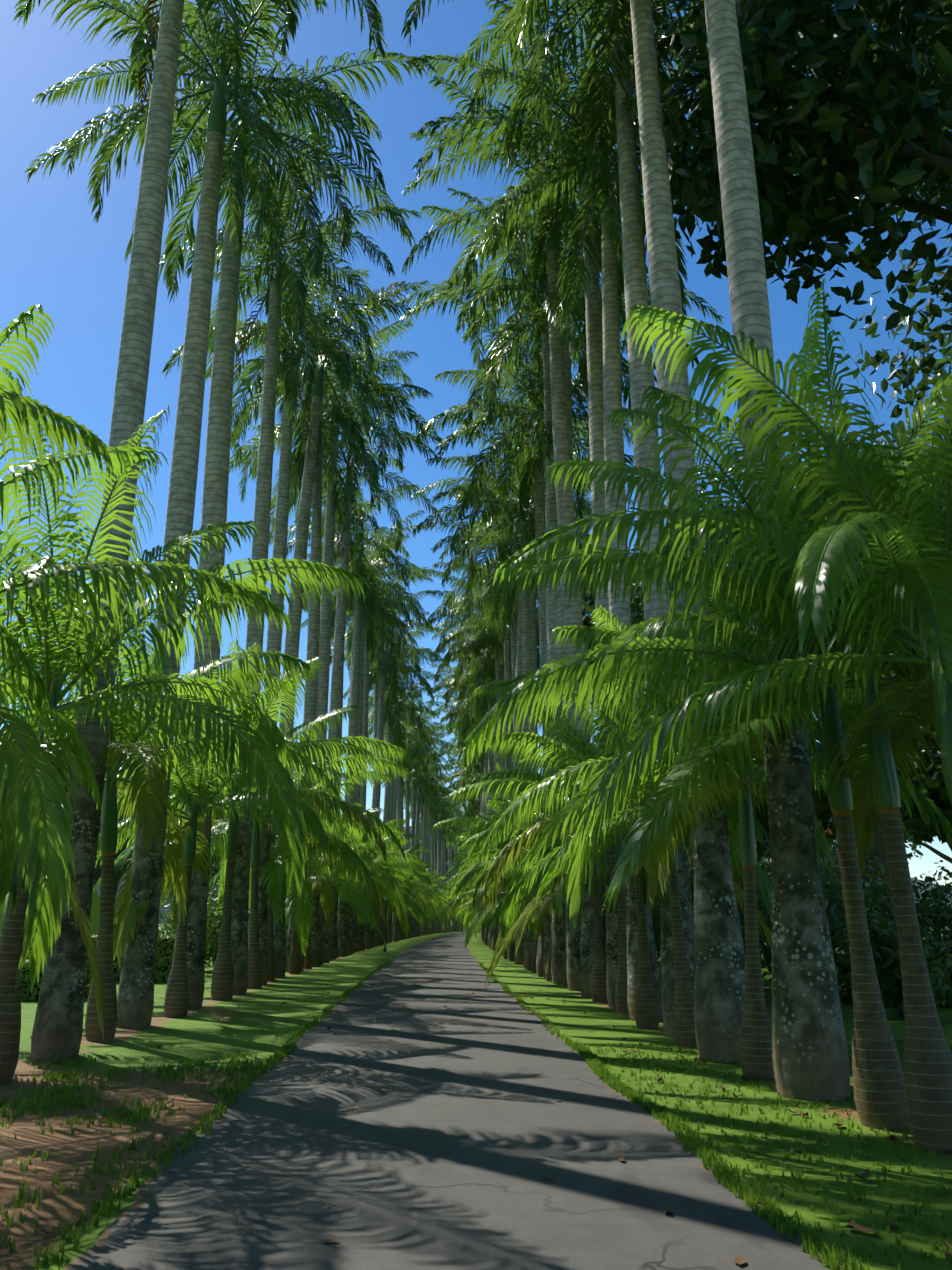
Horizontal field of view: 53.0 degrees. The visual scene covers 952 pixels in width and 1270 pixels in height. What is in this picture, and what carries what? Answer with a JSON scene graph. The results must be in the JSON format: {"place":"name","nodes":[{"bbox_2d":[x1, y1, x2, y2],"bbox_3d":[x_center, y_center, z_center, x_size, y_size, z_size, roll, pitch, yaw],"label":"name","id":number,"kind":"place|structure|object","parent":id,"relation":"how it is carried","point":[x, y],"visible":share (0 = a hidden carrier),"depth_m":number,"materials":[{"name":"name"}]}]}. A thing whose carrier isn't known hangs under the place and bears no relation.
{"place":"outdoors","nodes":[
{"label":"outdoors","id":0,"kind":"place"},
{"bbox_2d":[62,931,844,1269],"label":"road","id":1,"kind":"structure","parent":0,"point":[454,1137],"depth_m":6.91,"materials":[{"name":"grey asphalt"}]},
{"bbox_2d":[0,924,951,1269],"bbox_3d":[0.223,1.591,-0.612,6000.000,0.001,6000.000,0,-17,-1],"label":"ground","id":2,"kind":"structure","parent":0,"point":[266,1022],"depth_m":8.94,"materials":[{"name":"green plant"}]},
{"bbox_2d":[0,876,99,934],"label":"hedge","id":3,"kind":"object","parent":2,"relation":"on","point":[94,917],"visible":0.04,"depth_m":59.03,"materials":[{"name":"green plant"}]},
{"bbox_2d":[0,384,109,719],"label":"young palm","id":4,"kind":"object","parent":2,"relation":"on","point":[59,431],"visible":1,"depth_m":6.07,"materials":[{"name":"green plant"}]},
{"bbox_2d":[20,960,91,1001],"bbox_3d":[-16.225,8.041,22.186,14.202,1.004,1.433,0,-17,-1],"label":"hedge","id":5,"kind":"object","parent":2,"relation":"on","point":[25,990],"visible":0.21,"depth_m":21.75,"materials":[{"name":"green plant"}]},
{"bbox_2d":[0,934,174,982],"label":"hedge","id":6,"kind":"object","parent":2,"relation":"on","point":[164,953],"visible":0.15,"depth_m":28.33,"materials":[{"name":"green plant"}]},
{"bbox_2d":[0,304,290,1041],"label":"young palm","id":7,"kind":"object","parent":2,"relation":"on","point":[23,811],"visible":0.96,"depth_m":7.78,"materials":[{"name":"green plant"}]},
{"bbox_2d":[0,528,340,1040],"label":"young palm","id":8,"kind":"object","parent":2,"relation":"on","point":[118,754],"visible":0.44,"depth_m":14.95,"materials":[{"name":"green plant"}]},
{"bbox_2d":[0,366,369,1084],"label":"young palm","id":9,"kind":"object","parent":2,"relation":"on","point":[56,660],"visible":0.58,"depth_m":11.54,"materials":[{"name":"green plant"}]},
{"bbox_2d":[13,0,387,1061],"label":"tall palm","id":10,"kind":"object","parent":2,"relation":"on","point":[57,1028],"visible":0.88,"depth_m":14.96,"materials":[{"name":"grey plant"}]},
{"bbox_2d":[158,891,249,957],"bbox_3d":[-9.368,9.870,31.988,4.273,3.030,4.303,-11,-20,32],"label":"shrub","id":11,"kind":"object","parent":2,"relation":"on","point":[216,922],"visible":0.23,"depth_m":31.75,"materials":[{"name":"green plant"}]},
{"bbox_2d":[22,0,385,1027],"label":"tall palm","id":12,"kind":"object","parent":2,"relation":"on","point":[136,988],"visible":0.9,"depth_m":20.43,"materials":[{"name":"green plant"}]},
{"bbox_2d":[31,642,376,1017],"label":"young palm","id":13,"kind":"object","parent":2,"relation":"on","point":[176,1002],"visible":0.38,"depth_m":18.82,"materials":[{"name":"green plant"}]},
{"bbox_2d":[22,0,436,1008],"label":"tall palm","id":14,"kind":"object","parent":2,"relation":"on","point":[216,480],"visible":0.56,"depth_m":24.62,"materials":[{"name":"green plant"}]},
{"bbox_2d":[92,638,414,999],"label":"young palm","id":15,"kind":"object","parent":2,"relation":"on","point":[222,985],"visible":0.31,"depth_m":22.79,"materials":[{"name":"green plant"}]},
{"bbox_2d":[131,739,391,980],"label":"young palm","id":16,"kind":"object","parent":2,"relation":"on","point":[277,900],"visible":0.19,"depth_m":29.30,"materials":[{"name":"green plant"}]},
{"bbox_2d":[118,699,411,988],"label":"young palm","id":17,"kind":"object","parent":2,"relation":"on","point":[255,973],"visible":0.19,"depth_m":27.04,"materials":[{"name":"green plant"}]},
{"bbox_2d":[161,180,418,983],"bbox_3d":[-6.928,-2.698,32.068,9.006,27.138,8.619,-9,-20,25],"label":"tall palm","id":18,"kind":"object","parent":2,"relation":"on","point":[290,388],"visible":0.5,"depth_m":33.37,"materials":[{"name":"green plant"}]},
{"bbox_2d":[158,95,422,994],"bbox_3d":[-5.955,-3.939,27.181,8.471,26.670,8.851,7,-18,-24],"label":"tall palm","id":19,"kind":"object","parent":2,"relation":"on","point":[295,300],"visible":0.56,"depth_m":28.73,"materials":[{"name":"green plant"}]},
{"bbox_2d":[172,208,429,977],"bbox_3d":[-6.419,-2.282,35.256,10.100,28.159,9.747,-4,-17,14],"label":"tall palm","id":20,"kind":"object","parent":2,"relation":"on","point":[316,408],"visible":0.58,"depth_m":36.69,"materials":[{"name":"green plant"}]},
{"bbox_2d":[208,773,403,973],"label":"young palm","id":21,"kind":"object","parent":2,"relation":"on","point":[300,934],"visible":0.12,"depth_m":32.87,"materials":[{"name":"green plant"}]},
{"bbox_2d":[249,804,386,968],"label":"young palm","id":22,"kind":"object","parent":2,"relation":"on","point":[312,877],"visible":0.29,"depth_m":37.12,"materials":[{"name":"green plant"}]},
{"bbox_2d":[206,310,441,971],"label":"tall palm","id":23,"kind":"object","parent":2,"relation":"on","point":[313,641],"visible":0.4,"depth_m":40.32,"materials":[{"name":"green plant"}]},
{"bbox_2d":[234,296,443,966],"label":"tall palm","id":24,"kind":"object","parent":2,"relation":"on","point":[325,638],"visible":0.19,"depth_m":43.61,"materials":[{"name":"green plant"}]},
{"bbox_2d":[285,795,401,964],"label":"young palm","id":25,"kind":"object","parent":2,"relation":"on","point":[354,895],"visible":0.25,"depth_m":40.58,"materials":[{"name":"green plant"}]},
{"bbox_2d":[271,437,418,959],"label":"tall palm","id":26,"kind":"object","parent":2,"relation":"on","point":[372,519],"visible":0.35,"depth_m":53.14,"materials":[{"name":"green plant"}]},
{"bbox_2d":[291,802,398,960],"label":"young palm","id":27,"kind":"object","parent":2,"relation":"on","point":[383,871],"visible":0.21,"depth_m":45.27,"materials":[{"name":"green plant"}]},
{"bbox_2d":[249,358,443,962],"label":"tall palm","id":28,"kind":"object","parent":2,"relation":"on","point":[337,666],"visible":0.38,"depth_m":47.80,"materials":[{"name":"green plant"}]},
{"bbox_2d":[286,840,407,957],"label":"young palm","id":29,"kind":"object","parent":2,"relation":"on","point":[371,918],"visible":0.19,"depth_m":48.56,"materials":[{"name":"green plant"}]},
{"bbox_2d":[285,510,426,956],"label":"tall palm","id":30,"kind":"object","parent":2,"relation":"on","point":[342,904],"visible":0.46,"depth_m":54.28,"materials":[{"name":"green plant"}]},
{"bbox_2d":[302,508,432,952],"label":"tall palm","id":31,"kind":"object","parent":2,"relation":"on","point":[370,626],"visible":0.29,"depth_m":62.17,"materials":[{"name":"green plant"}]},
{"bbox_2d":[301,533,435,950],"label":"tall palm","id":32,"kind":"object","parent":2,"relation":"on","point":[365,708],"visible":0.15,"depth_m":66.26,"materials":[{"name":"green plant"}]},
{"bbox_2d":[288,520,449,954],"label":"tall palm","id":33,"kind":"object","parent":2,"relation":"on","point":[391,649],"visible":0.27,"depth_m":59.00,"materials":[{"name":"green plant"}]},
{"bbox_2d":[330,611,433,947],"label":"tall palm","id":34,"kind":"object","parent":2,"relation":"on","point":[399,690],"visible":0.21,"depth_m":74.03,"materials":[{"name":"green plant"}]},
{"bbox_2d":[338,808,425,955],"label":"young palm","id":35,"kind":"object","parent":2,"relation":"on","point":[376,906],"visible":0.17,"depth_m":52.19,"materials":[{"name":"green plant"}]},
{"bbox_2d":[338,823,426,951],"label":"young palm","id":36,"kind":"object","parent":2,"relation":"on","point":[410,856],"visible":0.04,"depth_m":56.49,"materials":[{"name":"green plant"}]},
{"bbox_2d":[330,569,437,945],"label":"tall palm","id":37,"kind":"object","parent":2,"relation":"on","point":[376,703],"visible":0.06,"depth_m":77.56,"materials":[{"name":"green plant"}]},
{"bbox_2d":[330,595,442,948],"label":"tall palm","id":38,"kind":"object","parent":2,"relation":"on","point":[391,697],"visible":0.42,"depth_m":70.21,"materials":[{"name":"green plant"}]},
{"bbox_2d":[344,661,439,915],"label":"tall palm","id":39,"kind":"object","parent":2,"relation":"on","point":[396,731],"visible":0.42,"depth_m":80.71,"materials":[{"name":"green plant"}]},
{"bbox_2d":[357,839,427,951],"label":"young palm","id":40,"kind":"object","parent":2,"relation":"on","point":[403,904],"visible":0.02,"depth_m":60.90,"materials":[{"name":"green plant"}]},
{"bbox_2d":[343,619,448,931],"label":"tall palm","id":41,"kind":"object","parent":2,"relation":"on","point":[411,685],"visible":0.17,"depth_m":84.92,"materials":[{"name":"green plant"}]},
{"bbox_2d":[346,675,448,942],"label":"tall palm","id":42,"kind":"object","parent":2,"relation":"on","point":[403,735],"visible":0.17,"depth_m":88.08,"materials":[{"name":"green plant"}]},
{"bbox_2d":[368,715,439,932],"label":"tall palm","id":43,"kind":"object","parent":2,"relation":"on","point":[417,753],"visible":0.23,"depth_m":92.44,"materials":[{"name":"green plant"}]},
{"bbox_2d":[368,694,441,941],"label":"tall palm","id":44,"kind":"object","parent":2,"relation":"on","point":[399,810],"visible":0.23,"depth_m":94.93,"materials":[{"name":"green plant"}]},
{"bbox_2d":[380,836,433,945],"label":"young palm","id":45,"kind":"object","parent":2,"relation":"on","point":[425,879],"visible":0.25,"depth_m":74.83,"materials":[{"name":"green plant"}]},
{"bbox_2d":[381,742,452,937],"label":"tall palm","id":46,"kind":"object","parent":2,"relation":"on","point":[412,800],"visible":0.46,"depth_m":114.04,"materials":[{"name":"green plant"}]},
{"bbox_2d":[427,630,512,939],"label":"tall palm","id":47,"kind":"object","parent":2,"relation":"on","point":[490,759],"visible":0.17,"depth_m":71.73,"materials":[{"name":"green plant"}]},
{"bbox_2d":[0,962,951,1269],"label":"grass tufts","id":48,"kind":"object","parent":2,"relation":"on","point":[768,1210],"visible":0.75,"depth_m":8.02,"materials":[{"name":"green plant"}]},
{"bbox_2d":[442,813,514,960],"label":"young palm","id":49,"kind":"object","parent":2,"relation":"on","point":[511,952],"visible":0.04,"depth_m":44.55,"materials":[{"name":"green plant"}]},
{"bbox_2d":[426,547,537,945],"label":"tall palm","id":50,"kind":"object","parent":2,"relation":"on","point":[434,593],"visible":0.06,"depth_m":64.05,"materials":[{"name":"green plant"}]},
{"bbox_2d":[425,558,540,955],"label":"tall palm","id":51,"kind":"object","parent":2,"relation":"on","point":[484,665],"visible":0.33,"depth_m":55.37,"materials":[{"name":"green plant"}]},
{"bbox_2d":[429,613,539,950],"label":"tall palm","id":52,"kind":"object","parent":2,"relation":"on","point":[475,711],"visible":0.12,"depth_m":65.61,"materials":[{"name":"green plant"}]},
{"bbox_2d":[432,573,539,721],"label":"tall palm","id":53,"kind":"object","parent":2,"relation":"on","point":[455,633],"visible":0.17,"depth_m":59.31,"materials":[{"name":"green plant"}]},
{"bbox_2d":[444,809,527,968],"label":"young palm","id":54,"kind":"object","parent":2,"relation":"on","point":[479,920],"visible":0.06,"depth_m":37.30,"materials":[{"name":"green plant"}]},
{"bbox_2d":[432,576,539,943],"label":"tall palm","id":55,"kind":"object","parent":2,"relation":"on","point":[469,659],"visible":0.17,"depth_m":60.45,"materials":[{"name":"green plant"}]},
{"bbox_2d":[30,953,951,1264],"bbox_3d":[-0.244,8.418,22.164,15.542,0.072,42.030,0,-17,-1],"label":"fallen leaves","id":56,"kind":"object","parent":2,"relation":"on","point":[852,1222],"visible":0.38,"depth_m":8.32,"materials":[{"name":"brown plant"}]},
{"bbox_2d":[414,453,588,729],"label":"tall palm","id":57,"kind":"object","parent":2,"relation":"on","point":[496,613],"visible":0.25,"depth_m":48.27,"materials":[{"name":"green plant"}]},
{"bbox_2d":[427,537,593,890],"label":"tall palm","id":58,"kind":"object","parent":2,"relation":"on","point":[505,654],"visible":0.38,"depth_m":53.25,"materials":[{"name":"green plant"}]},
{"bbox_2d":[430,763,605,971],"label":"young palm","id":59,"kind":"object","parent":2,"relation":"on","point":[500,846],"visible":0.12,"depth_m":35.71,"materials":[{"name":"green plant"}]},
{"bbox_2d":[409,402,633,964],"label":"tall palm","id":60,"kind":"object","parent":2,"relation":"on","point":[520,951],"visible":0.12,"depth_m":45.59,"materials":[{"name":"green plant"}]},
{"bbox_2d":[411,402,633,970],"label":"tall palm","id":61,"kind":"object","parent":2,"relation":"on","point":[526,524],"visible":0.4,"depth_m":40.17,"materials":[{"name":"green plant"}]},
{"bbox_2d":[452,800,604,980],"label":"young palm","id":62,"kind":"object","parent":2,"relation":"on","point":[548,975],"visible":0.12,"depth_m":29.79,"materials":[{"name":"green plant"}]},
{"bbox_2d":[456,759,604,986],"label":"young palm","id":63,"kind":"object","parent":2,"relation":"on","point":[532,928],"visible":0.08,"depth_m":27.20,"materials":[{"name":"green plant"}]},
{"bbox_2d":[456,793,604,976],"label":"young palm","id":64,"kind":"object","parent":2,"relation":"on","point":[540,926],"visible":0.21,"depth_m":31.66,"materials":[{"name":"green plant"}]},
{"bbox_2d":[433,301,632,978],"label":"tall palm","id":65,"kind":"object","parent":2,"relation":"on","point":[539,433],"visible":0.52,"depth_m":36.56,"materials":[{"name":"green plant"}]},
{"bbox_2d":[431,415,635,966],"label":"tall palm","id":66,"kind":"object","parent":2,"relation":"on","point":[509,599],"visible":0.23,"depth_m":42.65,"materials":[{"name":"green plant"}]},
{"bbox_2d":[412,296,655,973],"bbox_3d":[2.761,-1.309,36.749,9.699,27.183,10.160,7,-18,-21],"label":"tall palm","id":67,"kind":"object","parent":2,"relation":"on","point":[540,517],"visible":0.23,"depth_m":37.94,"materials":[{"name":"green plant"}]},
{"bbox_2d":[401,27,669,997],"bbox_3d":[2.484,-4.825,26.585,9.335,28.016,9.496,-7,-18,21],"label":"tall palm","id":68,"kind":"object","parent":2,"relation":"on","point":[565,517],"visible":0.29,"depth_m":27.56,"materials":[{"name":"green plant"}]},
{"bbox_2d":[393,191,678,983],"bbox_3d":[2.565,-3.836,33.002,10.145,29.839,9.970,-10,-20,31],"label":"tall palm","id":69,"kind":"object","parent":2,"relation":"on","point":[558,940],"visible":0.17,"depth_m":34.06,"materials":[{"name":"green plant"}]},
{"bbox_2d":[404,0,707,1007],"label":"tall palm","id":70,"kind":"object","parent":2,"relation":"on","point":[594,336],"visible":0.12,"depth_m":25.73,"materials":[{"name":"green plant"}]},
{"bbox_2d":[399,131,725,990],"bbox_3d":[2.716,-3.228,28.402,9.296,26.022,9.834,-15,-22,40],"label":"tall palm","id":71,"kind":"object","parent":2,"relation":"on","point":[489,377],"visible":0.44,"depth_m":29.90,"materials":[{"name":"green plant"}]},
{"bbox_2d":[463,769,691,974],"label":"young palm","id":72,"kind":"object","parent":2,"relation":"on","point":[560,892],"visible":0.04,"depth_m":24.57,"materials":[{"name":"green plant"}]},
{"bbox_2d":[415,0,759,1020],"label":"tall palm","id":73,"kind":"object","parent":2,"relation":"on","point":[609,246],"visible":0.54,"depth_m":22.37,"materials":[{"name":"green plant"}]},
{"bbox_2d":[401,0,783,1062],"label":"tall palm","id":74,"kind":"object","parent":2,"relation":"on","point":[719,976],"visible":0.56,"depth_m":16.03,"materials":[{"name":"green plant"}]},
{"bbox_2d":[463,692,733,1002],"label":"young palm","id":75,"kind":"object","parent":2,"relation":"on","point":[598,985],"visible":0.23,"depth_m":21.89,"materials":[{"name":"green plant"}]},
{"bbox_2d":[436,688,769,1012],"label":"young palm","id":76,"kind":"object","parent":2,"relation":"on","point":[621,976],"visible":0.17,"depth_m":19.89,"materials":[{"name":"green plant"}]},
{"bbox_2d":[454,0,814,1036],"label":"tall palm","id":77,"kind":"object","parent":2,"relation":"on","point":[636,284],"visible":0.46,"depth_m":20.02,"materials":[{"name":"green plant"}]},
{"bbox_2d":[478,687,826,1029],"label":"young palm","id":78,"kind":"object","parent":2,"relation":"on","point":[647,1016],"visible":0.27,"depth_m":16.21,"materials":[{"name":"green plant"}]},
{"bbox_2d":[511,0,849,1100],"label":"tall palm","id":79,"kind":"object","parent":2,"relation":"on","point":[809,1052],"visible":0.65,"depth_m":10.51,"materials":[{"name":"grey plant"}]},
{"bbox_2d":[473,603,900,1047],"bbox_3d":[3.063,2.774,14.617,6.276,6.546,6.189,1,-16,-10],"label":"young palm","id":80,"kind":"object","parent":2,"relation":"on","point":[684,1017],"visible":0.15,"depth_m":14.36,"materials":[{"name":"green plant"}]},
{"bbox_2d":[457,318,951,1129],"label":"young palm","id":81,"kind":"object","parent":2,"relation":"on","point":[879,1086],"visible":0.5,"depth_m":9.09,"materials":[{"name":"green plant"}]},
{"bbox_2d":[478,545,951,1079],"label":"young palm","id":82,"kind":"object","parent":2,"relation":"on","point":[756,1061],"visible":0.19,"depth_m":11.65,"materials":[{"name":"green plant"}]},
{"bbox_2d":[511,461,920,714],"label":"broadleaf tree","id":83,"kind":"object","parent":2,"relation":"on","point":[587,619],"depth_m":59.80,"materials":[{"name":"green plant"}]},
{"bbox_2d":[490,278,951,1151],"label":"young palm","id":84,"kind":"object","parent":2,"relation":"on","point":[928,1070],"visible":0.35,"depth_m":8.37,"materials":[{"name":"green plant"}]},
{"bbox_2d":[493,305,951,893],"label":"young palm","id":85,"kind":"object","parent":2,"relation":"on","point":[829,555],"visible":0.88,"depth_m":7.20,"materials":[{"name":"green plant"}]},
{"bbox_2d":[594,0,951,436],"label":"broadleaf tree","id":86,"kind":"object","parent":2,"relation":"on","point":[873,125],"visible":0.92,"depth_m":18.35,"materials":[{"name":"green plant"}]},
{"bbox_2d":[630,413,950,936],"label":"broadleaf tree","id":87,"kind":"object","parent":2,"relation":"on","point":[639,616],"depth_m":40.07,"materials":[{"name":"green plant"}]},
{"bbox_2d":[692,850,896,981],"bbox_3d":[6.869,6.373,20.952,4.724,3.350,4.758,9,-19,-28],"label":"shrub","id":88,"kind":"object","parent":2,"relation":"on","point":[765,951],"visible":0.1,"depth_m":20.40,"materials":[{"name":"green plant"}]},
{"bbox_2d":[689,828,932,962],"bbox_3d":[8.125,6.890,24.205,5.994,4.250,6.036,-5,-18,17],"label":"shrub","id":89,"kind":"object","parent":2,"relation":"on","point":[926,909],"visible":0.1,"depth_m":23.34,"materials":[{"name":"green plant"}]},
{"bbox_2d":[725,704,928,857],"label":"broadleaf tree","id":90,"kind":"object","parent":2,"relation":"on","point":[823,812],"visible":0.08,"depth_m":72.05,"materials":[{"name":"green plant"}]},
{"bbox_2d":[744,865,939,981],"bbox_3d":[9.014,7.336,23.731,4.387,3.110,4.418,13,-21,-36],"label":"shrub","id":91,"kind":"object","parent":2,"relation":"on","point":[880,900],"visible":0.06,"depth_m":22.55,"materials":[{"name":"green plant"}]},
{"bbox_2d":[831,906,951,1016],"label":"shrub","id":92,"kind":"object","parent":2,"relation":"on","point":[886,956],"visible":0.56,"depth_m":17.70,"materials":[{"name":"green plant"}]},
{"bbox_2d":[834,940,951,1007],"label":"dark hedge","id":93,"kind":"object","parent":2,"relation":"on","point":[845,994],"visible":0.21,"depth_m":20.35,"materials":[{"name":"green plant"}]},
{"bbox_2d":[872,877,951,941],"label":"shrub","id":94,"kind":"object","parent":2,"relation":"on","point":[935,900],"visible":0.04,"depth_m":26.94,"materials":[{"name":"green plant"}]},
{"bbox_2d":[887,664,949,804],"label":"broadleaf tree","id":95,"kind":"object","parent":2,"relation":"on","point":[936,781],"visible":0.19,"depth_m":42.58,"materials":[{"name":"green plant"}]},
{"bbox_2d":[899,743,951,843],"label":"broadleaf tree","id":96,"kind":"object","parent":2,"relation":"on","point":[924,832],"visible":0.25,"depth_m":48.55,"materials":[{"name":"green plant"}]},
{"bbox_2d":[913,860,951,932],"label":"shrub","id":97,"kind":"object","parent":2,"relation":"on","point":[941,889],"visible":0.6,"depth_m":27.04,"materials":[{"name":"green plant"}]},
{"bbox_2d":[920,874,951,940],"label":"shrub","id":98,"kind":"object","parent":2,"relation":"on","point":[946,934],"visible":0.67,"depth_m":24.09,"materials":[{"name":"green plant"}]},
{"bbox_2d":[0,0,951,885],"label":"sky","id":99,"kind":"structure","parent":0,"point":[54,255],"materials":[{"name":"blue"}]},
{"bbox_2d":[94,821,951,923],"bbox_3d":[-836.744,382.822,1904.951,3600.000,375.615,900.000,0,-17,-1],"label":"distant hill","id":100,"kind":"structure","parent":0,"point":[163,912],"depth_m":1496.49,"materials":[{"name":"green plant"}]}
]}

